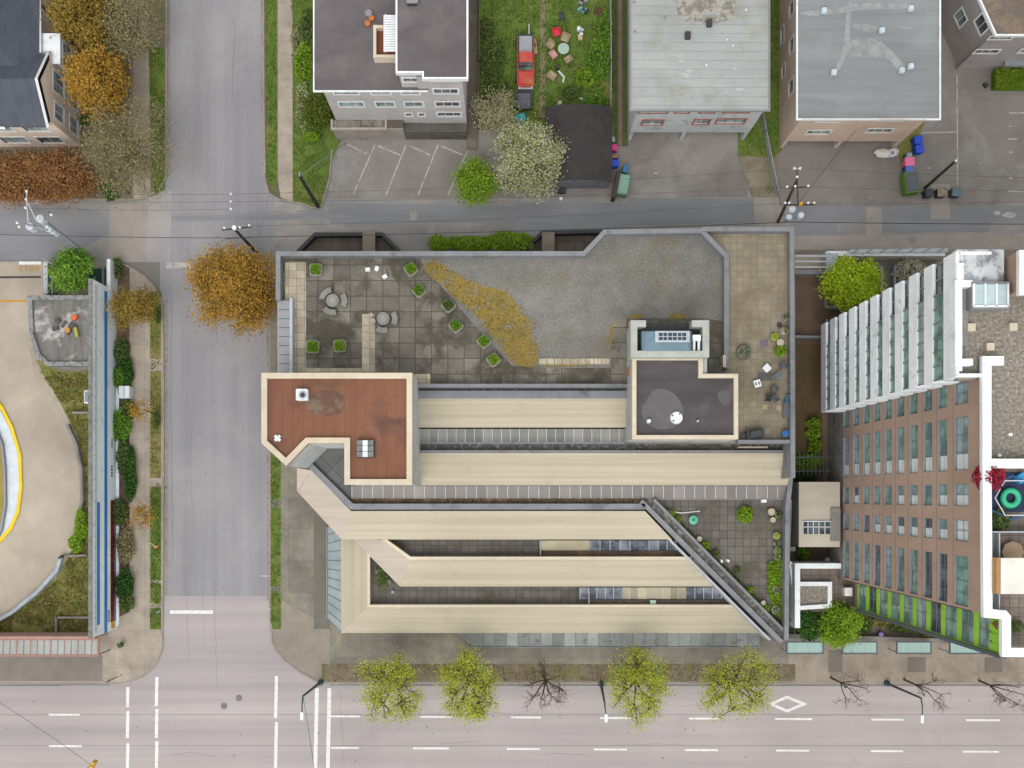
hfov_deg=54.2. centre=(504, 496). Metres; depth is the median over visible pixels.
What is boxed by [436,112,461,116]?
window
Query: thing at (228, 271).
street tree
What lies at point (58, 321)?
scrap pile
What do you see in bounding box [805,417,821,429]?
shrub
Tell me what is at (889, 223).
cable
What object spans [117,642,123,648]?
shrub
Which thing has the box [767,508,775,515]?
flower pot
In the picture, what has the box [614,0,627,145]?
side passage
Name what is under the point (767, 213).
asphalt patch
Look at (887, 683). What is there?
street lamp
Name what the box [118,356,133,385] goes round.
shrub
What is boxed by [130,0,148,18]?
sidewalk
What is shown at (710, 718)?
road marking
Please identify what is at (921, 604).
window
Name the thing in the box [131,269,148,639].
sidewalk
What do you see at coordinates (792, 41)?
window
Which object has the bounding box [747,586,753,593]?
fern
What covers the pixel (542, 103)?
yard path
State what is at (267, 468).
gutter
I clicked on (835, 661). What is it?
forecourt band
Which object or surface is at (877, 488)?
window
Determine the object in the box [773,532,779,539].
flower pot
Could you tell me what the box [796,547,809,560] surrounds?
shrub
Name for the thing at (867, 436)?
window
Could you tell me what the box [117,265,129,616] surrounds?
planting bed
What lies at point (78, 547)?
shrub
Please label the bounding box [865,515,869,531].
window
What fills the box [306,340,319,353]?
planter
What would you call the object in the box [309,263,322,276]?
planter
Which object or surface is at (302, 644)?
corner paving
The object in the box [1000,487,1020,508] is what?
ring float
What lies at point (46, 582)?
retaining wall
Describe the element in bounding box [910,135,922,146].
wheelie bin
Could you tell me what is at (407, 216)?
road crack
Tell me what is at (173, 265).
road marking
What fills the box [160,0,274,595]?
side street
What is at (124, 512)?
shrub
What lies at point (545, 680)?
street tree
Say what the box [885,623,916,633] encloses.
shrub
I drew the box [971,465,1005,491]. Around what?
maple
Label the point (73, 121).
window
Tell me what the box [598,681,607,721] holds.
street lamp
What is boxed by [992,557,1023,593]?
gazebo
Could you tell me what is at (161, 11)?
verge soil
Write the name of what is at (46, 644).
glass canopy
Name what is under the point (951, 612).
window
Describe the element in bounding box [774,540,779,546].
flower pot
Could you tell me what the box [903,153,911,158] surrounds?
wheelie bin
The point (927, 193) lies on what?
wheelie bin
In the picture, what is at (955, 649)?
glass canopy
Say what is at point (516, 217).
cable
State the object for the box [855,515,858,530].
window
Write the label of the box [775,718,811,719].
road marking
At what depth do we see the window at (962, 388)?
70.83 m
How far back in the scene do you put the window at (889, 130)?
95.54 m
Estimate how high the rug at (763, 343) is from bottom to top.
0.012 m
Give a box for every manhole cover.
[221,703,226,708]
[236,695,241,700]
[908,236,915,243]
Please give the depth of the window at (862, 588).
94.31 m
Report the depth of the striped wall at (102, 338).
96.16 m
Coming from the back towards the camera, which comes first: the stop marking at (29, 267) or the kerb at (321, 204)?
the kerb at (321, 204)
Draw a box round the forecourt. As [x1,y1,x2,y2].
[788,636,1023,681]
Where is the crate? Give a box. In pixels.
[558,188,565,193]
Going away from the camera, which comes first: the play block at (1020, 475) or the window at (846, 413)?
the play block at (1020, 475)
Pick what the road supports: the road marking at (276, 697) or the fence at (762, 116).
the road marking at (276, 697)
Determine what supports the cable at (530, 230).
attached to the utility pole at (234, 228)
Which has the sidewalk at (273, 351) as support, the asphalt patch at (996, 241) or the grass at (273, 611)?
the grass at (273, 611)
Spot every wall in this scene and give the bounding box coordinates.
[0,435,6,534]
[0,557,64,621]
[41,258,59,294]
[43,262,51,294]
[55,616,57,632]
[56,616,87,618]
[64,554,86,556]
[66,424,84,511]
[72,412,87,413]
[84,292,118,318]
[88,279,116,638]
[107,259,117,292]
[789,561,853,627]
[789,633,948,642]
[795,335,820,338]
[822,299,850,310]
[823,251,944,259]
[872,266,882,294]
[891,266,914,287]
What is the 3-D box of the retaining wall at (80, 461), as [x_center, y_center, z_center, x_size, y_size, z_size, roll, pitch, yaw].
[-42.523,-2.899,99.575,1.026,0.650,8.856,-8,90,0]
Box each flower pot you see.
[737,345,750,358]
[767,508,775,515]
[770,333,778,340]
[770,517,775,522]
[771,605,780,614]
[772,586,780,593]
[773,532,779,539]
[773,547,781,554]
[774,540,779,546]
[774,553,780,560]
[775,512,781,517]
[776,338,784,346]
[780,327,788,334]
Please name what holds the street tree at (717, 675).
on the pavement at (299, 566)
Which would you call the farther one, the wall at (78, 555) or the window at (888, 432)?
the wall at (78, 555)
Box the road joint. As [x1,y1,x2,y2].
[0,684,1023,745]
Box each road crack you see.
[170,303,172,557]
[180,211,611,216]
[307,213,637,224]
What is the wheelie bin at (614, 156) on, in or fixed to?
on the parking lot at (410, 173)
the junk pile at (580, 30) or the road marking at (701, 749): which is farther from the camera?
the road marking at (701, 749)
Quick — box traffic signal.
[88,759,97,767]
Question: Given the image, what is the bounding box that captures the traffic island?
[0,412,18,536]
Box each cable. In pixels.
[0,234,195,237]
[1,703,94,767]
[26,191,210,194]
[26,199,230,201]
[37,208,216,209]
[231,187,786,201]
[252,168,793,193]
[265,222,790,236]
[266,203,778,225]
[303,698,313,765]
[762,120,784,216]
[799,130,855,201]
[800,168,1023,177]
[804,222,969,223]
[821,187,1023,190]
[906,202,992,203]
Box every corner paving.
[0,612,130,682]
[272,601,329,679]
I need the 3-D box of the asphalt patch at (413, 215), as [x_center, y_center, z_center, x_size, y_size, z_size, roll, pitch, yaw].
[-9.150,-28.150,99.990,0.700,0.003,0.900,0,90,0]
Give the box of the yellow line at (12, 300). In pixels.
[0,300,25,301]
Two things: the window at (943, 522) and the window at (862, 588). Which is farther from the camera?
the window at (862, 588)
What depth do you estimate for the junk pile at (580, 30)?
99.53 m
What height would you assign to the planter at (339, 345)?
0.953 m
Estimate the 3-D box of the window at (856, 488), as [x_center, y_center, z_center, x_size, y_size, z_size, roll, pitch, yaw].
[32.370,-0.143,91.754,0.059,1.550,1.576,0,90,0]
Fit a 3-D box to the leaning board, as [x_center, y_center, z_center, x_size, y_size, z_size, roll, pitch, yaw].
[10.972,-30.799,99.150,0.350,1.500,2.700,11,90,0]
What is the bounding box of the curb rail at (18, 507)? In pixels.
[0,403,22,542]
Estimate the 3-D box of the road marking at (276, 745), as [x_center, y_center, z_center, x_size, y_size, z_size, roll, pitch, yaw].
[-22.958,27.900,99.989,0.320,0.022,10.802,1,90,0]
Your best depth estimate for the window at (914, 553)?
79.13 m
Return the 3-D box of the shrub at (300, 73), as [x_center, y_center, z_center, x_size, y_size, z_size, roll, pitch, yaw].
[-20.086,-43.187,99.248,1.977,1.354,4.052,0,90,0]
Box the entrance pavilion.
[790,482,839,546]
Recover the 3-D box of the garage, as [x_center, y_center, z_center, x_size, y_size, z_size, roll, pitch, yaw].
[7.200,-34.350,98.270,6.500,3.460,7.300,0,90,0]
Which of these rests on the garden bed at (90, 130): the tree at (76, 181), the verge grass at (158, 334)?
the tree at (76, 181)
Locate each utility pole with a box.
[16,190,93,258]
[222,192,257,252]
[298,143,345,207]
[776,167,815,221]
[924,159,956,188]
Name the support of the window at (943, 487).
in the tower block at (922, 390)
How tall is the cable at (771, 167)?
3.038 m
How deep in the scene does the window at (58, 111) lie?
95.24 m
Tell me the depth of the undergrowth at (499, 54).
99.22 m
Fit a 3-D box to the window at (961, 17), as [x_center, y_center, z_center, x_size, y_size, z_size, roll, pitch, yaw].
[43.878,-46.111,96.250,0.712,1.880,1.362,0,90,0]
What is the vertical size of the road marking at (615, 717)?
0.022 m
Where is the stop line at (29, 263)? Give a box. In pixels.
[19,262,40,264]
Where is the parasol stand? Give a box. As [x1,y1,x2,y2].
[689,516,697,523]
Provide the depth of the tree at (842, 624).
95.77 m
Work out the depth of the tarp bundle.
99.10 m
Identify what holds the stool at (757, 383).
on the apartment block at (621, 371)
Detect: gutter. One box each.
[164,300,167,594]
[168,0,169,175]
[261,0,263,175]
[266,254,268,599]
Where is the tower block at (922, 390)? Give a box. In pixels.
[821,250,1023,658]
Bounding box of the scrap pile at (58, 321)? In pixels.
[52,317,77,334]
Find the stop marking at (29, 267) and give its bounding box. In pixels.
[19,266,38,270]
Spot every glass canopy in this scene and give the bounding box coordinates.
[0,632,109,656]
[781,641,823,653]
[836,641,877,653]
[888,641,931,653]
[939,642,983,653]
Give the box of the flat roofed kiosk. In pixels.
[28,295,87,370]
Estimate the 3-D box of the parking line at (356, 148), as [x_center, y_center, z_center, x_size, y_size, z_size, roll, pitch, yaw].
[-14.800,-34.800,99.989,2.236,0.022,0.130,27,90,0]
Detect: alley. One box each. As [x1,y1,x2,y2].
[0,192,159,260]
[275,187,1023,252]
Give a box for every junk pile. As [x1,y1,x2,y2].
[577,0,588,14]
[577,26,583,35]
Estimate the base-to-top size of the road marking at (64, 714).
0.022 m
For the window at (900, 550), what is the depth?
81.72 m
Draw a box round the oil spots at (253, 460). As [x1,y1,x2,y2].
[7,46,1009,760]
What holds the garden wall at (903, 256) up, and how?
on the pavement at (299, 566)
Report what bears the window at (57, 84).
in the house
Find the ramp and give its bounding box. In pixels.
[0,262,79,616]
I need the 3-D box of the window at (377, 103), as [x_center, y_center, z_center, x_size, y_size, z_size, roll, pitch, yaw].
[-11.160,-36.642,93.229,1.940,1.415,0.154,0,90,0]
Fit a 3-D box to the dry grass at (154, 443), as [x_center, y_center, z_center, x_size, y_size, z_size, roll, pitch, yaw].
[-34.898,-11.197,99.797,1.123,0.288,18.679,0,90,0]
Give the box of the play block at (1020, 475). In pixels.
[1013,472,1023,483]
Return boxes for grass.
[0,360,87,631]
[0,447,2,521]
[149,47,164,191]
[149,47,164,194]
[150,291,160,477]
[150,292,160,358]
[150,371,160,477]
[150,483,160,628]
[150,487,160,579]
[150,583,160,602]
[150,608,160,628]
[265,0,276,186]
[267,0,276,188]
[270,454,280,628]
[271,454,280,498]
[271,508,280,585]
[271,593,280,628]
[478,0,613,131]
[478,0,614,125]
[738,0,781,157]
[742,0,779,154]
[899,60,941,172]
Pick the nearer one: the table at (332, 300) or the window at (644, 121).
the table at (332, 300)
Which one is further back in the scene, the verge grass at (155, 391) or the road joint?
the road joint
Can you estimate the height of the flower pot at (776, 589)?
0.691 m
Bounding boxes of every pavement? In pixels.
[0,0,165,198]
[28,263,162,679]
[264,0,329,207]
[271,250,1017,681]
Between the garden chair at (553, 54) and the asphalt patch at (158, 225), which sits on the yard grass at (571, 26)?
the garden chair at (553, 54)
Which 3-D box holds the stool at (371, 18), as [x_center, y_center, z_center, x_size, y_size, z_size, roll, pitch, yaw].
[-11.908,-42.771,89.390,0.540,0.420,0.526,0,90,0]
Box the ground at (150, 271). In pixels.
[122,0,544,291]
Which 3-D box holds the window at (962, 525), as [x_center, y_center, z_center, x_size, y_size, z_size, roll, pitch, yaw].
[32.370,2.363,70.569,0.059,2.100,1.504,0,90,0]
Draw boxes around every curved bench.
[319,287,331,299]
[323,307,336,315]
[340,293,347,307]
[375,326,388,333]
[391,311,397,325]
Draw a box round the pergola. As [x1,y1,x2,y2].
[794,254,837,276]
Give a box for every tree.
[0,144,36,212]
[0,146,61,212]
[32,142,102,209]
[34,0,126,57]
[44,245,97,294]
[57,39,135,127]
[66,82,194,217]
[87,0,165,68]
[101,280,162,332]
[177,235,276,343]
[352,650,432,733]
[432,641,504,732]
[448,153,504,211]
[466,84,522,138]
[477,112,572,203]
[519,653,580,715]
[598,638,678,733]
[691,642,783,726]
[789,609,825,640]
[812,597,867,654]
[815,247,886,312]
[830,669,873,711]
[903,665,950,711]
[978,675,1023,715]
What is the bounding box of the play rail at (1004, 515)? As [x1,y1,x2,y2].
[992,475,1023,520]
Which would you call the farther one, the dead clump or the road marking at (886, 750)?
the road marking at (886, 750)
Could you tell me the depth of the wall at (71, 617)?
99.50 m
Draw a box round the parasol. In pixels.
[1000,541,1023,557]
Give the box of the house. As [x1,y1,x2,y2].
[0,0,79,146]
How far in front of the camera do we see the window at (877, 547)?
86.97 m
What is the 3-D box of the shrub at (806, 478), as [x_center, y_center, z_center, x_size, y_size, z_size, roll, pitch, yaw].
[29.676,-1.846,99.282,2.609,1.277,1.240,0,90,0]
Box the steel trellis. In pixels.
[795,452,829,475]
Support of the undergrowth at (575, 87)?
on the yard grass at (571, 26)
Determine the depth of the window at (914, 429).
79.13 m
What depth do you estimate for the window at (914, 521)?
79.03 m
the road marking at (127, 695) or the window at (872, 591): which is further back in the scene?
the road marking at (127, 695)
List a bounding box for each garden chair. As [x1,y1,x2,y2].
[545,38,554,49]
[546,70,557,82]
[548,49,557,60]
[552,27,560,38]
[560,31,570,42]
[563,55,572,65]
[764,394,771,401]
[770,385,778,392]
[772,394,779,402]
[773,371,782,379]
[779,362,787,369]
[781,430,789,437]
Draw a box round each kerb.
[0,261,164,683]
[16,0,167,200]
[263,0,332,209]
[269,253,1023,683]
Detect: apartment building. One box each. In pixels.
[41,0,52,16]
[313,0,468,139]
[628,0,769,139]
[779,0,940,147]
[941,0,1023,69]
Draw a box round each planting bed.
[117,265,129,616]
[322,664,794,680]
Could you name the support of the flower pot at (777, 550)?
on the apartment block at (621, 371)
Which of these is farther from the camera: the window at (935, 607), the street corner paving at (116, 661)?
the street corner paving at (116, 661)
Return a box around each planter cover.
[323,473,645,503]
[660,503,781,623]
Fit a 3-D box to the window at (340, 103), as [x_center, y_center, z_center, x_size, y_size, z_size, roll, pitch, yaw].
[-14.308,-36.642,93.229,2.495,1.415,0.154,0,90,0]
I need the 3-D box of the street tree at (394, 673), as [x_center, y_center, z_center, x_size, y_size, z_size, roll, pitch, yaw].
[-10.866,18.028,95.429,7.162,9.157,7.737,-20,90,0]
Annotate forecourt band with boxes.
[828,650,841,671]
[908,657,925,671]
[985,657,1002,671]
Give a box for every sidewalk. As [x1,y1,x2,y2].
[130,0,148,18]
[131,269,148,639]
[133,19,150,198]
[270,256,282,599]
[278,0,292,200]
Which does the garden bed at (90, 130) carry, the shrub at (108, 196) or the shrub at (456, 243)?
the shrub at (108, 196)
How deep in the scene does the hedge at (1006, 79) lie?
98.87 m
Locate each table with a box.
[326,294,338,306]
[365,9,371,17]
[377,312,389,324]
[558,43,568,54]
[761,364,770,372]
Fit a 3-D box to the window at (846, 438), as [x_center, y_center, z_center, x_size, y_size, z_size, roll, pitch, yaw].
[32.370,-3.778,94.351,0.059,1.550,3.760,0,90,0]
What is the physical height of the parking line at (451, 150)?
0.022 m
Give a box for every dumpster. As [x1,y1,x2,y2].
[616,173,629,197]
[899,170,920,195]
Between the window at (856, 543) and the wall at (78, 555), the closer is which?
the window at (856, 543)
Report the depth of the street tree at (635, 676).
92.85 m
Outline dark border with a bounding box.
[314,510,329,628]
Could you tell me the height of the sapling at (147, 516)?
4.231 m
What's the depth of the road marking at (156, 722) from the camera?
99.98 m
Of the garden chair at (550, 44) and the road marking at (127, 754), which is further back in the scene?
the road marking at (127, 754)
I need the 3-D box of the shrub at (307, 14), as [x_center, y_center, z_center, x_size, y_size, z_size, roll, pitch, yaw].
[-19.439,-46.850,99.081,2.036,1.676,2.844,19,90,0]
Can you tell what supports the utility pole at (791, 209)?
on the alley at (404, 239)
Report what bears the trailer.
on the yard grass at (571, 26)
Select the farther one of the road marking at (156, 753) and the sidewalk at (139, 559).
the road marking at (156, 753)
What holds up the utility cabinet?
on the planting bed at (123, 280)
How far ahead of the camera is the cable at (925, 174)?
87.95 m
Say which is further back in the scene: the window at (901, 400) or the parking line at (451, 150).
the parking line at (451, 150)
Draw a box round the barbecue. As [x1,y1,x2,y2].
[739,428,764,439]
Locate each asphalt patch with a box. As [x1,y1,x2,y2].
[0,204,108,260]
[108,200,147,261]
[146,190,171,261]
[171,213,329,220]
[328,150,360,192]
[330,203,514,223]
[410,211,416,219]
[515,203,627,231]
[628,197,689,197]
[628,198,753,225]
[754,197,778,225]
[790,206,865,234]
[794,233,1023,249]
[866,207,881,234]
[882,206,1023,231]
[931,184,949,218]
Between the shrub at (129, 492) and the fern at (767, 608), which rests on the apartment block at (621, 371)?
the fern at (767, 608)
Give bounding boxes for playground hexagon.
[995,480,1023,515]
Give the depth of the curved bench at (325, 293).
90.55 m
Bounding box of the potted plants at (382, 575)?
[371,564,392,598]
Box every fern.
[675,516,681,522]
[702,541,709,548]
[711,549,718,556]
[733,566,740,573]
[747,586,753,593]
[762,605,769,610]
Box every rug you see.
[758,372,771,380]
[759,340,768,346]
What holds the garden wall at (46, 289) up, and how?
on the pavement at (144, 655)
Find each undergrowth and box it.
[477,36,506,85]
[478,16,495,41]
[480,78,514,113]
[561,84,581,99]
[574,67,595,87]
[580,92,609,106]
[585,37,609,84]
[596,11,611,47]
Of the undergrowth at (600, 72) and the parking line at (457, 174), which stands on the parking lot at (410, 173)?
the parking line at (457, 174)
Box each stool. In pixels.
[365,20,370,26]
[369,15,374,21]
[753,379,761,387]
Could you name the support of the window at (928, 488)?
in the tower block at (922, 390)
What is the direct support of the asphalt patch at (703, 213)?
on the alley at (404, 239)
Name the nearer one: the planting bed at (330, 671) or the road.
the planting bed at (330, 671)
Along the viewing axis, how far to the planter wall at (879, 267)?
99.10 m
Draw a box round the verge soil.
[149,0,164,45]
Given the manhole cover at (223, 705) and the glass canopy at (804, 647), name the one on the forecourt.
the glass canopy at (804, 647)
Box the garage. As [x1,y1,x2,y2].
[545,103,611,187]
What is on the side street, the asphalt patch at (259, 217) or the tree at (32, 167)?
the asphalt patch at (259, 217)
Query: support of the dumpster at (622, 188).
on the parking lot at (410, 173)
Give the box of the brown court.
[795,277,842,632]
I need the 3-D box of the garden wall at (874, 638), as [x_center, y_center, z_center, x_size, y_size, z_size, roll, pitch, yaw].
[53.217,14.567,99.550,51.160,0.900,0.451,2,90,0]
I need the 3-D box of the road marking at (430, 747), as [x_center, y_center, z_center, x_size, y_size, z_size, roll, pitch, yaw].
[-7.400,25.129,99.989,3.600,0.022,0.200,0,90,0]
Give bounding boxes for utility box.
[84,390,87,403]
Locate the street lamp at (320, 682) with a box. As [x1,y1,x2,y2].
[300,679,323,719]
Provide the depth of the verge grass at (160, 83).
99.87 m
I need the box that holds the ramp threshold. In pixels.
[0,276,40,277]
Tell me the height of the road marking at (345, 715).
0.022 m
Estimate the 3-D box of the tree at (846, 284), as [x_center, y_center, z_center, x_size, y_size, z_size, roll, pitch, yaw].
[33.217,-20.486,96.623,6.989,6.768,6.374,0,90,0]
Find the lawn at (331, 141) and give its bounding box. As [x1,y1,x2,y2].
[294,0,339,207]
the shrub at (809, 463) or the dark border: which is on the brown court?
the shrub at (809, 463)
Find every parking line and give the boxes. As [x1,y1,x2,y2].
[347,143,366,153]
[352,145,374,194]
[378,145,399,154]
[385,145,405,194]
[410,145,429,154]
[417,145,437,194]
[441,145,462,154]
[447,150,467,194]
[920,131,955,133]
[956,75,957,184]
[1009,112,1023,113]
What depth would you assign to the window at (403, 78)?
88.23 m
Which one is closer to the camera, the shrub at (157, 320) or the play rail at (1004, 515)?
the play rail at (1004, 515)
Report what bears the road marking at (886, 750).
on the road
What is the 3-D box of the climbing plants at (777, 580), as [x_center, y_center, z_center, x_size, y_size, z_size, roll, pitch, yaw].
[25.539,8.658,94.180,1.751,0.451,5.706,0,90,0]
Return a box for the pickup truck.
[515,34,536,89]
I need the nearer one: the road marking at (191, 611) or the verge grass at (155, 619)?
the verge grass at (155, 619)
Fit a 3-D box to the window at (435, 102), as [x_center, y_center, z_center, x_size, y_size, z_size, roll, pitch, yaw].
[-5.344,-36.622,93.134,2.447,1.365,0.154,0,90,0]
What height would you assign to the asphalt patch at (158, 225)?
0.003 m
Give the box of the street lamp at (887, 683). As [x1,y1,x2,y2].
[884,680,923,722]
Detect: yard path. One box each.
[466,0,477,149]
[540,0,544,117]
[618,0,621,145]
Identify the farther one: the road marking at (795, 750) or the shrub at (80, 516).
the road marking at (795, 750)
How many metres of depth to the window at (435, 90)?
90.28 m
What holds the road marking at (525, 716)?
on the road
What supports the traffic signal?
hanging from the cable at (49, 735)
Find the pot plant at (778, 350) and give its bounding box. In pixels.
[773,345,786,357]
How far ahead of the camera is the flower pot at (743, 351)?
90.48 m
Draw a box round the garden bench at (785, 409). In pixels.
[782,402,788,417]
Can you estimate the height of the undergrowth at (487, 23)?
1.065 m
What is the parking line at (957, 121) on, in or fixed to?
on the parking lot at (988, 144)
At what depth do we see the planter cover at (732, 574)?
94.22 m
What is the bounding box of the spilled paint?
[1002,212,1015,217]
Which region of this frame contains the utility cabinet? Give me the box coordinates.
[119,386,132,398]
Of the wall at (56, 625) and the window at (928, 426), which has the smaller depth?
the window at (928, 426)
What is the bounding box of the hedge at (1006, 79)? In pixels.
[991,67,1023,90]
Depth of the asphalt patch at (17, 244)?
99.99 m
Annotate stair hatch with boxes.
[87,267,106,288]
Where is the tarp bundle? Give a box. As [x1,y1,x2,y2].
[516,113,525,124]
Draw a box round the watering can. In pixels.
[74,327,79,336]
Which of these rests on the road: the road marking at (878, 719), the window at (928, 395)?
the road marking at (878, 719)
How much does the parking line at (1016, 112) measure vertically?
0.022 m
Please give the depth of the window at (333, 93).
90.87 m
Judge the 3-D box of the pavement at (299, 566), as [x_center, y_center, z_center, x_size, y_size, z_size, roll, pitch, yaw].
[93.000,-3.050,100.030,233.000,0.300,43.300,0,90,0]
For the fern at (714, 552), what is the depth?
94.03 m
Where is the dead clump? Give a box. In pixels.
[593,6,602,15]
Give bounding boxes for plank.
[534,39,537,56]
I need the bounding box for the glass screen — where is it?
[849,248,947,252]
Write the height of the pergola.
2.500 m
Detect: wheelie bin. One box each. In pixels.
[612,144,616,152]
[612,154,617,159]
[612,158,618,168]
[622,165,627,173]
[901,157,914,167]
[902,166,912,172]
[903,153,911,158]
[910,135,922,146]
[912,144,923,155]
[921,189,933,198]
[934,188,946,198]
[948,187,961,198]
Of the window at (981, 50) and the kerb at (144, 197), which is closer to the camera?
the window at (981, 50)
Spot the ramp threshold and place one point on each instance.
(20, 276)
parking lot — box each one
[325,130,627,198]
[628,132,747,196]
[777,120,1023,205]
[941,31,1023,119]
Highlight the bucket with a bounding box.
[70,314,78,320]
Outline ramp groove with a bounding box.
[3,441,79,603]
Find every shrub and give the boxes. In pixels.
[67,534,83,553]
[73,508,87,540]
[80,110,94,126]
[99,178,119,201]
[112,498,128,525]
[113,257,123,278]
[113,338,130,365]
[113,365,129,387]
[113,406,131,440]
[114,568,134,600]
[115,439,130,477]
[115,524,134,566]
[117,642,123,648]
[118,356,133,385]
[118,594,134,612]
[120,399,134,420]
[124,444,137,502]
[152,411,159,428]
[153,307,160,323]
[290,27,303,55]
[293,41,312,81]
[295,82,308,133]
[297,8,312,38]
[302,93,333,130]
[302,131,319,142]
[427,234,449,250]
[445,235,500,250]
[485,230,533,250]
[793,472,816,481]
[796,453,825,469]
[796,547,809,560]
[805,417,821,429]
[805,428,820,440]
[807,438,822,453]
[858,613,874,632]
[868,616,892,628]
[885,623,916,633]
[891,258,925,281]
[992,507,1011,533]
[1011,620,1023,633]
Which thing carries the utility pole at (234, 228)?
on the side street
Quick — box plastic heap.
[874,148,898,157]
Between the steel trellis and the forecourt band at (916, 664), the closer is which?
the steel trellis
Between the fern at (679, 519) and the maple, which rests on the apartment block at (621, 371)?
the fern at (679, 519)
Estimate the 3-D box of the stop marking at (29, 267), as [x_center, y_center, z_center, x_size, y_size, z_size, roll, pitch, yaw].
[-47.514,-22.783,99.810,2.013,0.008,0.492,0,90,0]
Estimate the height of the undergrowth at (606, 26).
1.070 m
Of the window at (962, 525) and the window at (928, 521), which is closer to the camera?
the window at (962, 525)
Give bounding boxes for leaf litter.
[0,29,130,197]
[321,664,794,681]
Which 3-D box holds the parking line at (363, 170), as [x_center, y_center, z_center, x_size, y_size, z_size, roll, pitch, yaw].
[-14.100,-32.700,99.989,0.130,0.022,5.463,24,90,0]
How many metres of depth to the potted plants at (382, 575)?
96.49 m
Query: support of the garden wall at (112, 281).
on the planting bed at (123, 280)
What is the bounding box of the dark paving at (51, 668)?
[0,655,102,680]
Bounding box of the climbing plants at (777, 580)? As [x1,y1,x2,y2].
[767,559,781,617]
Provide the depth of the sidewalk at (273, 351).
99.87 m
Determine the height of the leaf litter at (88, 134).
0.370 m
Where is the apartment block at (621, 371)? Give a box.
[261,227,794,647]
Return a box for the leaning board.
[610,170,620,201]
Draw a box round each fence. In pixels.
[477,0,479,133]
[609,0,611,106]
[760,112,778,193]
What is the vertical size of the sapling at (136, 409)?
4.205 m
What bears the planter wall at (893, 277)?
on the pavement at (299, 566)
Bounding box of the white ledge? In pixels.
[116,388,118,626]
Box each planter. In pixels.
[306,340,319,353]
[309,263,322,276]
[333,339,346,351]
[404,262,417,276]
[412,284,425,297]
[441,298,455,312]
[448,318,462,332]
[477,334,490,348]
[486,352,500,366]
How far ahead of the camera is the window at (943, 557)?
73.88 m
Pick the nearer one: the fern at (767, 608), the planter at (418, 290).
the planter at (418, 290)
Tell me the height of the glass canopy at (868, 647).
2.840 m
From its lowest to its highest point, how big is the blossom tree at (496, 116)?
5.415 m
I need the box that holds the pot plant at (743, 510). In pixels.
[737,505,753,523]
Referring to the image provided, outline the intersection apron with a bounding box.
[110,596,329,685]
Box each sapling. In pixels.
[125,498,159,533]
[126,395,155,422]
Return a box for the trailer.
[515,91,532,110]
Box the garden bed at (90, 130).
[0,31,131,198]
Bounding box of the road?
[0,686,1023,767]
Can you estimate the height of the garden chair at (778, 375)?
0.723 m
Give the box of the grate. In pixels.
[559,12,563,19]
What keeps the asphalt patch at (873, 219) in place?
on the alley at (404, 239)
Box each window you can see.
[0,127,16,131]
[0,137,32,143]
[20,127,52,131]
[33,137,67,143]
[53,68,64,100]
[54,99,64,126]
[62,40,72,57]
[62,53,68,67]
[68,87,78,113]
[69,113,78,138]
[110,500,115,621]
[333,93,359,94]
[337,101,365,107]
[374,101,396,107]
[401,77,416,82]
[403,101,424,107]
[404,113,413,116]
[429,81,459,81]
[432,88,459,94]
[434,101,460,106]
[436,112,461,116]
[637,112,667,113]
[640,119,664,125]
[691,119,711,124]
[714,118,747,123]
[722,112,749,113]
[780,24,783,46]
[781,62,784,80]
[788,75,793,98]
[789,0,793,19]
[789,33,793,56]
[804,130,832,134]
[845,411,848,427]
[845,437,848,476]
[845,487,848,503]
[845,514,848,529]
[845,541,848,577]
[855,409,858,425]
[855,435,858,475]
[855,487,858,503]
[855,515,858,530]
[855,542,858,580]
[859,584,865,610]
[864,128,894,133]
[865,406,869,423]
[865,433,869,475]
[865,487,869,503]
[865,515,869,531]
[865,544,869,582]
[869,586,875,613]
[875,403,879,421]
[875,431,879,474]
[875,486,879,503]
[875,516,879,532]
[875,545,879,585]
[876,119,904,121]
[880,589,887,616]
[886,400,891,418]
[886,429,891,474]
[886,486,891,504]
[886,516,891,533]
[886,546,891,588]
[891,592,899,620]
[898,397,903,416]
[898,427,903,473]
[898,486,903,504]
[898,517,903,534]
[898,548,903,590]
[904,595,912,624]
[911,394,917,413]
[911,425,917,472]
[911,485,917,504]
[911,517,917,536]
[911,549,917,594]
[917,598,925,628]
[925,390,931,410]
[925,422,931,471]
[925,485,931,505]
[925,518,931,537]
[925,551,931,597]
[931,602,940,633]
[940,387,946,407]
[940,420,946,470]
[940,484,946,505]
[940,519,946,539]
[940,553,946,601]
[946,605,956,638]
[953,6,967,28]
[957,381,967,404]
[957,416,967,469]
[957,484,967,505]
[957,520,967,541]
[957,555,967,606]
[962,609,973,644]
[972,49,1001,53]
[973,12,989,36]
[979,613,991,649]
[987,36,1013,39]
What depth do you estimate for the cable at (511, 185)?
89.77 m
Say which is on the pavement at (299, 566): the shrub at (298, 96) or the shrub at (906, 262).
the shrub at (906, 262)
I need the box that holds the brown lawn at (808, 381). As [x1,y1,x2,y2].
[796,344,821,459]
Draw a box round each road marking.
[49,713,79,715]
[49,745,81,746]
[126,687,129,706]
[126,711,129,737]
[126,743,129,767]
[155,677,158,705]
[155,709,158,737]
[155,741,158,767]
[166,262,192,268]
[170,610,212,613]
[274,676,277,717]
[274,722,277,767]
[313,688,318,767]
[326,688,330,767]
[331,715,359,716]
[331,747,358,748]
[413,747,448,748]
[420,716,451,717]
[507,748,539,749]
[511,716,540,717]
[594,748,626,750]
[600,717,629,718]
[685,749,717,750]
[689,717,718,719]
[769,696,805,711]
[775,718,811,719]
[776,749,808,751]
[871,718,903,720]
[871,750,902,751]
[963,750,998,752]
[966,719,999,720]

